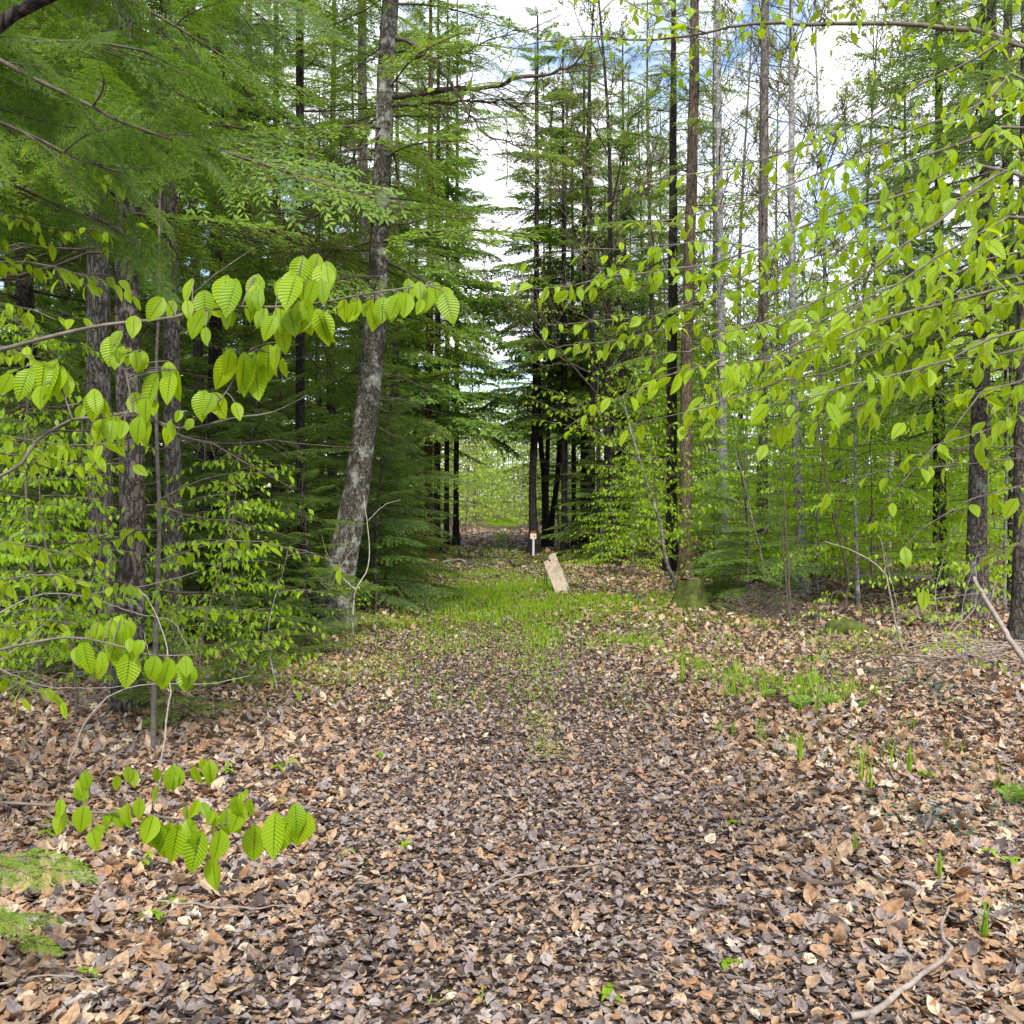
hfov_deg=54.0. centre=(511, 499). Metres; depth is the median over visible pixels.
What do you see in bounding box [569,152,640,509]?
conifer tree
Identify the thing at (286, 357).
conifer tree
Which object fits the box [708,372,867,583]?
beech sapling
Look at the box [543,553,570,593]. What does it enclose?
wooden board
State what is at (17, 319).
conifer tree
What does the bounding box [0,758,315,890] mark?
beech sapling
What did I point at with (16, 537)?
beech sapling
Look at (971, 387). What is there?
conifer tree
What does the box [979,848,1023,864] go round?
seedling
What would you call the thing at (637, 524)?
beech sapling
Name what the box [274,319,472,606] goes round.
young hemlock
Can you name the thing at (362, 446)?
conifer tree
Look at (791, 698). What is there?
fern
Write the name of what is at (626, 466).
conifer tree
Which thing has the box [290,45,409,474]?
conifer tree
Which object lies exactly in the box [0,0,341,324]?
hemlock tree
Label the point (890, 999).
fallen stick
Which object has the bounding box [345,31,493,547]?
conifer tree
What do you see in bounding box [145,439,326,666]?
beech sapling
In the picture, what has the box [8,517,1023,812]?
grass
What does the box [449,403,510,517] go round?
broadleaf tree
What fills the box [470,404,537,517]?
broadleaf tree
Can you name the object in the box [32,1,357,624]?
conifer tree
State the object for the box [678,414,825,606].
young hemlock
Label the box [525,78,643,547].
conifer tree
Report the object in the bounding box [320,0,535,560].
conifer tree
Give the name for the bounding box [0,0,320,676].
conifer tree
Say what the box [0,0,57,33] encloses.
hardwood tree
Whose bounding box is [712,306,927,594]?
beech sapling
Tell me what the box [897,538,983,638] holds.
beech sapling
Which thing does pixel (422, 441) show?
conifer tree
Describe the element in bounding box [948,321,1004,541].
beech sapling
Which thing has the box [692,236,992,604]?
conifer tree
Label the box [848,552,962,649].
beech sapling
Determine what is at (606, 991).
seedling
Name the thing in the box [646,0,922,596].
hardwood tree
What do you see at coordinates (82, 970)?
seedling
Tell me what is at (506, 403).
conifer tree
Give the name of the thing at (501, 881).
fallen stick
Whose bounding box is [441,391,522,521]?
broadleaf tree
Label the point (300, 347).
conifer tree
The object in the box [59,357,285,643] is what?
young hemlock
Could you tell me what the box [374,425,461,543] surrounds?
young hemlock
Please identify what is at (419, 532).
young hemlock
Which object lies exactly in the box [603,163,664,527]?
conifer tree
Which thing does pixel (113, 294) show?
conifer tree
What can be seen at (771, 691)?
fern
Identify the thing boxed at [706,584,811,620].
brush pile
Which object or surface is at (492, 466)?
broadleaf tree
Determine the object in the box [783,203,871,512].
conifer tree
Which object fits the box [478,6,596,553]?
conifer tree
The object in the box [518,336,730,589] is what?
beech sapling
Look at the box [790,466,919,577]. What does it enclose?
beech sapling
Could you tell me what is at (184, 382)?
conifer tree
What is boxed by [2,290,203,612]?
young hemlock
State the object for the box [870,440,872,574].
bare sapling
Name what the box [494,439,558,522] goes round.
broadleaf tree
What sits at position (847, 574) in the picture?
bare sapling
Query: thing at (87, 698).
brush pile
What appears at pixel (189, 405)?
young hemlock
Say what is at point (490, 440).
conifer tree
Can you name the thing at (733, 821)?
seedling
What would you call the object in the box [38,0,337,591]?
conifer tree
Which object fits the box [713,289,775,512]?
conifer tree
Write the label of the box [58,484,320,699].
beech sapling
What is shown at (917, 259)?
conifer tree
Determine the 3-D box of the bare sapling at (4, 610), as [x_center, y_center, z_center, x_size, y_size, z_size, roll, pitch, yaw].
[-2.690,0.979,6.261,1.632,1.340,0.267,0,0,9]
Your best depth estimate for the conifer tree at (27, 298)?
11.92 m
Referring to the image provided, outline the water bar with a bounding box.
[469,560,522,563]
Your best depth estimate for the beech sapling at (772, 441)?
35.96 m
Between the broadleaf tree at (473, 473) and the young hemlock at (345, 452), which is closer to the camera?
the young hemlock at (345, 452)
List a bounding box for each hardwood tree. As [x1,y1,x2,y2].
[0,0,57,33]
[463,0,757,558]
[481,0,745,565]
[610,0,852,575]
[611,0,807,556]
[636,0,862,585]
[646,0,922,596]
[659,0,917,569]
[677,0,848,556]
[709,27,849,500]
[754,0,975,566]
[795,0,1001,562]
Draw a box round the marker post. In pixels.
[530,531,535,555]
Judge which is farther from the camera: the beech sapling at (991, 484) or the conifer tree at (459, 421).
the conifer tree at (459, 421)
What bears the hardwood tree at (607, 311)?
on the ground at (576, 683)
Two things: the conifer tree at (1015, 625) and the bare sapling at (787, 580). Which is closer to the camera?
the conifer tree at (1015, 625)
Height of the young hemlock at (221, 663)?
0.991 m
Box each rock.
[633,595,644,601]
[808,614,823,620]
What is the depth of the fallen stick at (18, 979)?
3.24 m
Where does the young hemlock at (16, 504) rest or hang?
on the ground at (576, 683)
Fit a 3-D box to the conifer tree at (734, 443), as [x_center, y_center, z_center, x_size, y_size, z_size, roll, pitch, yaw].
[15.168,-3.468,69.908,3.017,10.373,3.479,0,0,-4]
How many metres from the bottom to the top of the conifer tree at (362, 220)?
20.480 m
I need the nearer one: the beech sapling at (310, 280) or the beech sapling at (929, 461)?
the beech sapling at (310, 280)
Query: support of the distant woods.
on the ground at (576, 683)
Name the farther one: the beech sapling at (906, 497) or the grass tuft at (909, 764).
the beech sapling at (906, 497)
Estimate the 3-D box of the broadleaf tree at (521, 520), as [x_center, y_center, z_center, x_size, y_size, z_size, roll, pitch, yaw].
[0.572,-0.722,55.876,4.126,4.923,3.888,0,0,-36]
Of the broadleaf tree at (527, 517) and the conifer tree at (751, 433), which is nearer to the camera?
the conifer tree at (751, 433)
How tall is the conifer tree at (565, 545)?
15.088 m
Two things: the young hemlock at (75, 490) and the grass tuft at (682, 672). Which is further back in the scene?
the young hemlock at (75, 490)
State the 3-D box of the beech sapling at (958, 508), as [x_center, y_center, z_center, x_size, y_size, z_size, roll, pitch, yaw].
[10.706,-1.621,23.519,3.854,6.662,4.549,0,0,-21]
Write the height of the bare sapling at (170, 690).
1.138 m
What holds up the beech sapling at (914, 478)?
on the ground at (576, 683)
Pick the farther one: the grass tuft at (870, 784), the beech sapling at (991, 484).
the beech sapling at (991, 484)
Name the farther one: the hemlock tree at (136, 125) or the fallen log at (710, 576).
the fallen log at (710, 576)
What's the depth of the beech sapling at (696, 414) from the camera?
22.33 m
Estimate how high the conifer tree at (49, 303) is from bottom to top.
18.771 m
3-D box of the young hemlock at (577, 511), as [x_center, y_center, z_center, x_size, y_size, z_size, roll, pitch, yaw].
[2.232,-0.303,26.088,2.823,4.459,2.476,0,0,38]
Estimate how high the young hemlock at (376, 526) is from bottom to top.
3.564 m
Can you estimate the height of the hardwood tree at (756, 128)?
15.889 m
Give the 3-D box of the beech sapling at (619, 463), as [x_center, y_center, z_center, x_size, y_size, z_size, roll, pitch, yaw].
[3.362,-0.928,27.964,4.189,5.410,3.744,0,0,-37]
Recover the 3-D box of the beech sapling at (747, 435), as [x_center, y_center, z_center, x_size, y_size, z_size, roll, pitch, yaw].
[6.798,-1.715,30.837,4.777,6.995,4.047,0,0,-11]
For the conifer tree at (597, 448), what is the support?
on the ground at (576, 683)
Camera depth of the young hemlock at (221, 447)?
19.99 m
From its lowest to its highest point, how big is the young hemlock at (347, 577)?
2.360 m
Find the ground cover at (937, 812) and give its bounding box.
[830,663,1023,909]
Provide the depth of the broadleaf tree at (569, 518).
51.96 m
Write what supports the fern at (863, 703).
on the ground at (576, 683)
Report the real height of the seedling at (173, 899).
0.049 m
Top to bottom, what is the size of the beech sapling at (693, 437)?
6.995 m
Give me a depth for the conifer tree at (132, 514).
7.42 m
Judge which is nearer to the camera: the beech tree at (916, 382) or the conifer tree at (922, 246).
the beech tree at (916, 382)
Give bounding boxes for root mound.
[711,602,738,611]
[821,619,867,634]
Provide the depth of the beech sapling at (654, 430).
25.03 m
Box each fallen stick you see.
[0,974,98,984]
[61,985,108,1006]
[157,900,295,908]
[332,875,387,895]
[479,859,622,893]
[548,870,594,903]
[644,967,685,984]
[645,924,708,940]
[790,875,855,886]
[847,902,953,1020]
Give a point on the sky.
(485, 183)
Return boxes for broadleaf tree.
[401,403,496,519]
[433,439,492,530]
[440,398,508,525]
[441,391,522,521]
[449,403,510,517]
[459,397,524,517]
[463,401,527,515]
[463,410,511,515]
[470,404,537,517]
[485,444,552,528]
[486,389,579,517]
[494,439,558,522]
[498,432,600,526]
[507,394,595,510]
[524,431,603,523]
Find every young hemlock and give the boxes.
[0,255,163,610]
[0,298,212,666]
[0,395,77,584]
[0,848,99,956]
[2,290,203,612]
[4,265,282,632]
[4,333,156,571]
[47,317,187,580]
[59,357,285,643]
[84,321,238,579]
[111,608,239,733]
[117,319,352,633]
[146,327,293,572]
[169,579,283,688]
[184,256,405,614]
[184,299,341,584]
[202,447,397,644]
[210,564,324,671]
[227,304,409,581]
[257,550,362,657]
[265,406,341,554]
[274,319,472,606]
[280,372,455,613]
[284,328,431,562]
[308,361,465,585]
[324,376,450,554]
[371,426,454,573]
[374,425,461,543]
[519,429,602,539]
[540,403,656,562]
[668,466,766,596]
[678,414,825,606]
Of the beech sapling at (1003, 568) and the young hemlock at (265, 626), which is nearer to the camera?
the young hemlock at (265, 626)
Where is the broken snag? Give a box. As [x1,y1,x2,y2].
[828,414,842,569]
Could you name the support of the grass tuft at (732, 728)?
on the ground at (576, 683)
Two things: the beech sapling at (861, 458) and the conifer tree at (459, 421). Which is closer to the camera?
the conifer tree at (459, 421)
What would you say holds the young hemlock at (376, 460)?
on the ground at (576, 683)
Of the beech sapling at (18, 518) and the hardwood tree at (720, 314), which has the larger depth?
the hardwood tree at (720, 314)
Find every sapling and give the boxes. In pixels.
[0,133,148,721]
[0,253,459,692]
[0,318,194,695]
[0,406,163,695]
[0,419,269,642]
[0,445,242,718]
[0,553,199,660]
[0,668,249,766]
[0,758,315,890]
[19,170,340,749]
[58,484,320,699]
[140,591,171,805]
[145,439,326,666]
[195,551,341,700]
[317,585,390,647]
[320,496,398,637]
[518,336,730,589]
[555,485,643,574]
[560,432,689,577]
[576,371,695,555]
[583,276,822,566]
[589,329,717,541]
[610,393,704,536]
[623,311,792,566]
[623,322,782,530]
[655,366,883,589]
[678,336,808,537]
[684,466,794,582]
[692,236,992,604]
[693,268,887,564]
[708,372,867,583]
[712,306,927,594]
[721,450,770,582]
[726,266,948,536]
[735,370,831,511]
[759,464,851,582]
[770,275,931,569]
[770,450,799,622]
[780,348,898,539]
[783,591,863,678]
[787,299,965,531]
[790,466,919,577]
[805,414,852,613]
[806,317,1003,585]
[825,358,1011,600]
[825,367,913,541]
[825,538,904,650]
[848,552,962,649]
[852,397,987,569]
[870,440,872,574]
[872,344,968,550]
[881,309,1003,555]
[886,279,1016,606]
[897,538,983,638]
[898,322,1003,527]
[907,553,1023,678]
[913,378,1007,573]
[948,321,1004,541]
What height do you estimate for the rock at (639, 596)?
0.156 m
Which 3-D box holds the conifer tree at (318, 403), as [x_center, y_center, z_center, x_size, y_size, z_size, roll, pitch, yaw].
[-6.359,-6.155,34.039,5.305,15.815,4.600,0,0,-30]
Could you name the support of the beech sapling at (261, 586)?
on the ground at (576, 683)
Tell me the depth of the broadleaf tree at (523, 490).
79.52 m
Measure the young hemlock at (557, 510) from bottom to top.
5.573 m
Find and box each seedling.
[38,824,69,837]
[67,967,99,981]
[135,909,165,923]
[137,850,156,869]
[157,897,186,904]
[222,761,234,774]
[270,759,298,772]
[370,751,383,759]
[397,840,411,847]
[598,983,621,1002]
[716,958,741,970]
[727,820,741,826]
[778,688,801,697]
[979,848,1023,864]
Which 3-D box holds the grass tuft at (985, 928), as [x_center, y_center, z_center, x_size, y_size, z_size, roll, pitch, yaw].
[1.696,1.507,3.595,0.073,0.177,0.049,0,0,-31]
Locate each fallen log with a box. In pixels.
[442,558,465,562]
[694,566,736,581]
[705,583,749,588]
[843,573,952,582]
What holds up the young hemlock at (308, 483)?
on the ground at (576, 683)
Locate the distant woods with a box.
[2,318,1004,516]
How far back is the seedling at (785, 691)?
7.87 m
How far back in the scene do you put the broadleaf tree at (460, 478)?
70.05 m
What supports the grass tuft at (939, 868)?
on the ground at (576, 683)
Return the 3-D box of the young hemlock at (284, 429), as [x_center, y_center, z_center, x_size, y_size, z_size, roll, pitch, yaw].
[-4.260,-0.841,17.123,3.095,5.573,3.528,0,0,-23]
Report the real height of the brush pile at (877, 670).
0.228 m
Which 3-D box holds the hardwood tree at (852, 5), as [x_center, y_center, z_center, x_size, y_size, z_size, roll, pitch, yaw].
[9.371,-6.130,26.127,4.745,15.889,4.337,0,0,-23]
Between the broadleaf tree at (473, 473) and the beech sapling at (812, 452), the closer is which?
the beech sapling at (812, 452)
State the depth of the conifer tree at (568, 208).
31.92 m
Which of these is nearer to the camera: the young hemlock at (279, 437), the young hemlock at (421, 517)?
the young hemlock at (279, 437)
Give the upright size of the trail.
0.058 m
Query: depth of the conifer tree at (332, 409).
20.86 m
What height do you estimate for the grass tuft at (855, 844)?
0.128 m
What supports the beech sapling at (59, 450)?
on the ground at (576, 683)
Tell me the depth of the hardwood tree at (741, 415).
28.28 m
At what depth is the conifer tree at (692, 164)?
20.91 m
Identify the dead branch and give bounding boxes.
[934,561,1000,657]
[940,576,1023,663]
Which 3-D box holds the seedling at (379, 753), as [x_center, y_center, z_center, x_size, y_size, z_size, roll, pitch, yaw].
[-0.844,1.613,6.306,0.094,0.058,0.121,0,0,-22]
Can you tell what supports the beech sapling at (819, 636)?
on the ground at (576, 683)
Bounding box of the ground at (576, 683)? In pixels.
[0,503,1023,1023]
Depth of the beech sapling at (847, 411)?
32.10 m
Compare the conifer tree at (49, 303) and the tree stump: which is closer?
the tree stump
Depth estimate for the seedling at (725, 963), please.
3.44 m
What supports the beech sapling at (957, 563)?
on the ground at (576, 683)
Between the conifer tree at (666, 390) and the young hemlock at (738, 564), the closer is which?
the young hemlock at (738, 564)
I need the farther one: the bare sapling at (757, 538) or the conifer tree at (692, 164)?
the conifer tree at (692, 164)
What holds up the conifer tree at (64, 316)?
on the ground at (576, 683)
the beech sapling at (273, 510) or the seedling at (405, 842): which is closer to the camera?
the seedling at (405, 842)
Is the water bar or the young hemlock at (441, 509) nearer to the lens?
the water bar
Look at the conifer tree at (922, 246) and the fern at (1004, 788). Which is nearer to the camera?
the fern at (1004, 788)
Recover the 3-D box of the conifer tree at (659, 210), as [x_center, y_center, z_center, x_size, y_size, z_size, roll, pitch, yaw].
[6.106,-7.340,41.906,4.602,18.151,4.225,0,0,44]
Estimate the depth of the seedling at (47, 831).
4.67 m
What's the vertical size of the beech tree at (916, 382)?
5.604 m
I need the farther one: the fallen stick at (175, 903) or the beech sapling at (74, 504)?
the beech sapling at (74, 504)
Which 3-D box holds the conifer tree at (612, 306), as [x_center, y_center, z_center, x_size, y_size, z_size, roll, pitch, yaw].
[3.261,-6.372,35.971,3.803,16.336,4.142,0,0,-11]
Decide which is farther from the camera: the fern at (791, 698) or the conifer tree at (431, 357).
the conifer tree at (431, 357)
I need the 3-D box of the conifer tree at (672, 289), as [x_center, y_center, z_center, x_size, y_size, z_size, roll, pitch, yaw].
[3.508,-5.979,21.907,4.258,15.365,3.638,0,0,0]
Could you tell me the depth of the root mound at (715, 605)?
14.38 m
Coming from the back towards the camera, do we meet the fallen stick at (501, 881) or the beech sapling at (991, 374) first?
the beech sapling at (991, 374)
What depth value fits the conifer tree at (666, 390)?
55.89 m
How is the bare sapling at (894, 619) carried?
on the ground at (576, 683)
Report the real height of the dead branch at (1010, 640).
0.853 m
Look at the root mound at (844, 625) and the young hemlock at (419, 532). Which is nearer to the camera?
the root mound at (844, 625)
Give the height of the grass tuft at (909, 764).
0.247 m
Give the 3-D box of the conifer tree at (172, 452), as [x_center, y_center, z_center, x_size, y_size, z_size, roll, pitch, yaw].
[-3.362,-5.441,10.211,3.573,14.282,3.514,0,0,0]
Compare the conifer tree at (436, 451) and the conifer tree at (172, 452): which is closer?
the conifer tree at (172, 452)
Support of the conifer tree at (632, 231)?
on the ground at (576, 683)
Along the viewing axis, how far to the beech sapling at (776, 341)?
21.35 m
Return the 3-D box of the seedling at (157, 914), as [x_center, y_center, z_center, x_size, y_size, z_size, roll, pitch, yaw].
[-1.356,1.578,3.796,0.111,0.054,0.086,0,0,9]
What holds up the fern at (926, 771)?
on the ground at (576, 683)
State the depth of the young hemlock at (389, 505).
18.44 m
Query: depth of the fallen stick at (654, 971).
3.29 m
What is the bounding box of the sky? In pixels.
[0,0,1020,500]
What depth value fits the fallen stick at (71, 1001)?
3.12 m
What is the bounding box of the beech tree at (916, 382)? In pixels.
[428,0,1023,611]
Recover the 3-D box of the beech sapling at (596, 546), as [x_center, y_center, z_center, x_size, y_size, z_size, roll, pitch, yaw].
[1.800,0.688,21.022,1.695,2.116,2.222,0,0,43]
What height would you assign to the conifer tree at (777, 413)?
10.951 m
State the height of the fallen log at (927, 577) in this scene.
0.204 m
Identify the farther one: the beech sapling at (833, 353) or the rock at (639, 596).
the beech sapling at (833, 353)
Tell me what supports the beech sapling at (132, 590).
on the ground at (576, 683)
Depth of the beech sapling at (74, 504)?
8.88 m
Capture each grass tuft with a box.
[680,658,690,684]
[730,722,735,735]
[791,729,802,760]
[848,740,875,781]
[852,831,857,852]
[865,763,875,787]
[906,741,920,773]
[937,849,952,878]
[974,899,991,936]
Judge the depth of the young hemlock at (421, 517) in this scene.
29.97 m
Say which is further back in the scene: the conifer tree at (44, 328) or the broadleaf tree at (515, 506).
the broadleaf tree at (515, 506)
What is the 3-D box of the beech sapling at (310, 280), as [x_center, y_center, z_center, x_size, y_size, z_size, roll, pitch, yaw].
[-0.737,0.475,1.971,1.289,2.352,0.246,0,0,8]
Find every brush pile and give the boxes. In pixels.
[0,651,205,705]
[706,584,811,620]
[818,649,965,684]
[890,632,1023,672]
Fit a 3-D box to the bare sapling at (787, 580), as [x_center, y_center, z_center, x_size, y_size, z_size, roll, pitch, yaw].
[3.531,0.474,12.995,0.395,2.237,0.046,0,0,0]
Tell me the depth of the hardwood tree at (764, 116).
18.93 m
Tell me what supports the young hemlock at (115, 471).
on the ground at (576, 683)
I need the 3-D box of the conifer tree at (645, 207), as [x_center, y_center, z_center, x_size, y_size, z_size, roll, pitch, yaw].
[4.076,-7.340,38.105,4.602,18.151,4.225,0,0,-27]
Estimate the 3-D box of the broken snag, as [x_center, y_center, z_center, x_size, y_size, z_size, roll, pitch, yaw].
[7.402,-0.198,22.971,0.388,3.655,0.236,0,0,0]
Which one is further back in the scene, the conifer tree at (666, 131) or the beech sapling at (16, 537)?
the conifer tree at (666, 131)
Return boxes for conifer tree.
[0,0,222,597]
[0,0,230,367]
[0,0,238,631]
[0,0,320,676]
[0,0,418,717]
[0,17,163,565]
[0,208,85,541]
[22,0,349,657]
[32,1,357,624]
[34,3,240,500]
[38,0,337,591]
[77,3,233,543]
[140,0,371,584]
[145,7,313,540]
[154,0,395,567]
[157,0,438,607]
[180,0,633,629]
[202,0,501,584]
[205,60,325,522]
[222,0,438,542]
[257,88,383,532]
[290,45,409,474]
[305,1,490,547]
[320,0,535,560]
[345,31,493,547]
[357,223,434,509]
[382,1,521,549]
[388,0,501,556]
[389,257,460,510]
[401,0,530,545]
[475,42,579,548]
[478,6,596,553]
[478,88,580,520]
[480,31,637,554]
[494,199,579,523]
[501,86,619,546]
[517,45,649,550]
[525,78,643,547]
[536,25,718,551]
[539,55,666,548]
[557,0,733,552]
[567,96,657,542]
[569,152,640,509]
[575,69,666,540]
[577,264,626,525]
[578,0,772,571]
[595,358,637,509]
[602,107,700,544]
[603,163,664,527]
[610,113,716,536]
[613,0,774,576]
[613,95,730,538]
[633,244,704,515]
[663,251,737,517]
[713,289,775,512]
[728,410,738,513]
[752,312,809,508]
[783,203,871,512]
[788,366,812,511]
[817,0,1020,595]
[818,0,1020,620]
[840,52,996,550]
[842,238,897,506]
[850,0,1023,645]
[855,0,1020,598]
[880,180,964,529]
[945,228,1004,499]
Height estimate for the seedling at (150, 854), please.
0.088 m
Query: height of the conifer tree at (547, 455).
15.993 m
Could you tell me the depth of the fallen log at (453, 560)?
25.78 m
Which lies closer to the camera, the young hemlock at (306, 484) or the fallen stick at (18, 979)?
the fallen stick at (18, 979)
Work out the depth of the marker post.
28.89 m
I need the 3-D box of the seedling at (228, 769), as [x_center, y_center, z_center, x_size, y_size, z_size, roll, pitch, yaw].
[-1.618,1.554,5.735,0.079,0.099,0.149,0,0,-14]
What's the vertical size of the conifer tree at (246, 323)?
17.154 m
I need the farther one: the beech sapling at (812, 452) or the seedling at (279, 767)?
the beech sapling at (812, 452)
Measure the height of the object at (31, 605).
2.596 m
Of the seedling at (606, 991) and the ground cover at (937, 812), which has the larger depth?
the ground cover at (937, 812)
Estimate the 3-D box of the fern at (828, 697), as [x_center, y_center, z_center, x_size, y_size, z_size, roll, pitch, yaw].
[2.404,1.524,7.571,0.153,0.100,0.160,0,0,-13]
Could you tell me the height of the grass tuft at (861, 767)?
0.274 m
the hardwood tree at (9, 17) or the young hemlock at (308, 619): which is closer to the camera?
the hardwood tree at (9, 17)
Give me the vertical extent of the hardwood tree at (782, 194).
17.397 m
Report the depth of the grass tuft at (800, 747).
6.02 m
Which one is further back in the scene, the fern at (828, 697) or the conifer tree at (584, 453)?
the conifer tree at (584, 453)
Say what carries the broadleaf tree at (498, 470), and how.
on the ground at (576, 683)
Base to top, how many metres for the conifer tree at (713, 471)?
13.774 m
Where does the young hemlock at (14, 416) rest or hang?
on the ground at (576, 683)
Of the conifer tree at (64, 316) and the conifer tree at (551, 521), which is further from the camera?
the conifer tree at (551, 521)
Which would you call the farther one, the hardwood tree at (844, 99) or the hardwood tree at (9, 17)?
the hardwood tree at (844, 99)
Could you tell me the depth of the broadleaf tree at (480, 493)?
99.88 m
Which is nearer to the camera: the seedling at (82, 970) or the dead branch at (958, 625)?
the seedling at (82, 970)
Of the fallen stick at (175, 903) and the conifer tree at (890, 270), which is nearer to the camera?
the fallen stick at (175, 903)
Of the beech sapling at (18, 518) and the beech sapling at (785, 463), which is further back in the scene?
the beech sapling at (785, 463)
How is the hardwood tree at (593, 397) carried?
on the ground at (576, 683)
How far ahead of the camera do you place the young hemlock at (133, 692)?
7.19 m
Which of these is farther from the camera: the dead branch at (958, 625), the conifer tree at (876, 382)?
the conifer tree at (876, 382)
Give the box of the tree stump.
[668,578,708,610]
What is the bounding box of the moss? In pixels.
[149,574,945,1005]
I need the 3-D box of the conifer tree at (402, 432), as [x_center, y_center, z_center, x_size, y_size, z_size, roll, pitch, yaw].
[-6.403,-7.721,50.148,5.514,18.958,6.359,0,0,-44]
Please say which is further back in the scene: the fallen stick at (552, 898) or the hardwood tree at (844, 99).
the hardwood tree at (844, 99)
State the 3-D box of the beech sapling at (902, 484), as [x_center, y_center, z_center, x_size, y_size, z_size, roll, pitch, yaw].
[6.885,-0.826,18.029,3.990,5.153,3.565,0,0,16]
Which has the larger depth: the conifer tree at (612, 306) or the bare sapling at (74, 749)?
the conifer tree at (612, 306)
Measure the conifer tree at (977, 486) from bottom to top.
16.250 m
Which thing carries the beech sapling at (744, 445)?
on the ground at (576, 683)
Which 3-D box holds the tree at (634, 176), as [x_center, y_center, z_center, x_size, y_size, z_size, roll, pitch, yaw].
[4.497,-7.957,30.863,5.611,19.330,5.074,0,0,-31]
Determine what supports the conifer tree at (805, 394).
on the ground at (576, 683)
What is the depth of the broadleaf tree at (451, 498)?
50.02 m
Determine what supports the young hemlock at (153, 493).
on the ground at (576, 683)
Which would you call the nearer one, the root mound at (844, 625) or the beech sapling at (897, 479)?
the root mound at (844, 625)
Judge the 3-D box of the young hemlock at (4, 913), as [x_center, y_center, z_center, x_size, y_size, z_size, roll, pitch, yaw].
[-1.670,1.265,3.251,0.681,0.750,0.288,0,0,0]
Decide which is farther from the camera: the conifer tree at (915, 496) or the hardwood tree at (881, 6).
the hardwood tree at (881, 6)
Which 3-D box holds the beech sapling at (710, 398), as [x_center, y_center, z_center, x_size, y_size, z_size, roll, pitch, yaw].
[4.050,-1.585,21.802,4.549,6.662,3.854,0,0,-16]
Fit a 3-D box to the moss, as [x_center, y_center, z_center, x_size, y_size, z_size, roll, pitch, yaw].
[0.272,1.555,12.277,8.130,0.121,18.417,0,0,0]
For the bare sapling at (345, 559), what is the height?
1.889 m
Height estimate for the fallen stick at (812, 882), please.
0.029 m
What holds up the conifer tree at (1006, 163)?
on the ground at (576, 683)
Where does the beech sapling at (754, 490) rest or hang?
on the ground at (576, 683)
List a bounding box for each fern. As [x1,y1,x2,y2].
[760,689,775,697]
[788,694,812,707]
[821,694,840,704]
[857,701,866,707]
[918,770,934,778]
[994,783,1023,802]
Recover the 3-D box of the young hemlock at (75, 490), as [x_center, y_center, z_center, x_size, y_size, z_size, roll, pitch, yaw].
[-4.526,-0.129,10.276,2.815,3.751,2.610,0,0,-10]
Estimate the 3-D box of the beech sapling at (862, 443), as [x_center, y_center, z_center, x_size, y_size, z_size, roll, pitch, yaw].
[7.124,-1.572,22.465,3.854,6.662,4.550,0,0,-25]
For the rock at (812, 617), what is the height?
0.128 m
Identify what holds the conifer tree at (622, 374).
on the ground at (576, 683)
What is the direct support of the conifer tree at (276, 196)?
on the ground at (576, 683)
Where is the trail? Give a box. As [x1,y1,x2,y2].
[159,524,894,1023]
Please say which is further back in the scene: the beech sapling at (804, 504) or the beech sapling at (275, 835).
the beech sapling at (804, 504)
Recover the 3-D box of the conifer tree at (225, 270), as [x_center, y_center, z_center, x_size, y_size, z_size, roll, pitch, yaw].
[-9.055,-9.800,30.839,6.796,23.175,6.418,0,0,22]
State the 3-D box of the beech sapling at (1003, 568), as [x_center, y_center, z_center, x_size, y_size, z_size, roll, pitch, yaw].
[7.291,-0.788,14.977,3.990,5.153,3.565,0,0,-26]
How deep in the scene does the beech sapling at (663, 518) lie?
33.95 m
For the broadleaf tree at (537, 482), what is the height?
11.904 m
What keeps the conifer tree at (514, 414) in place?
on the ground at (576, 683)

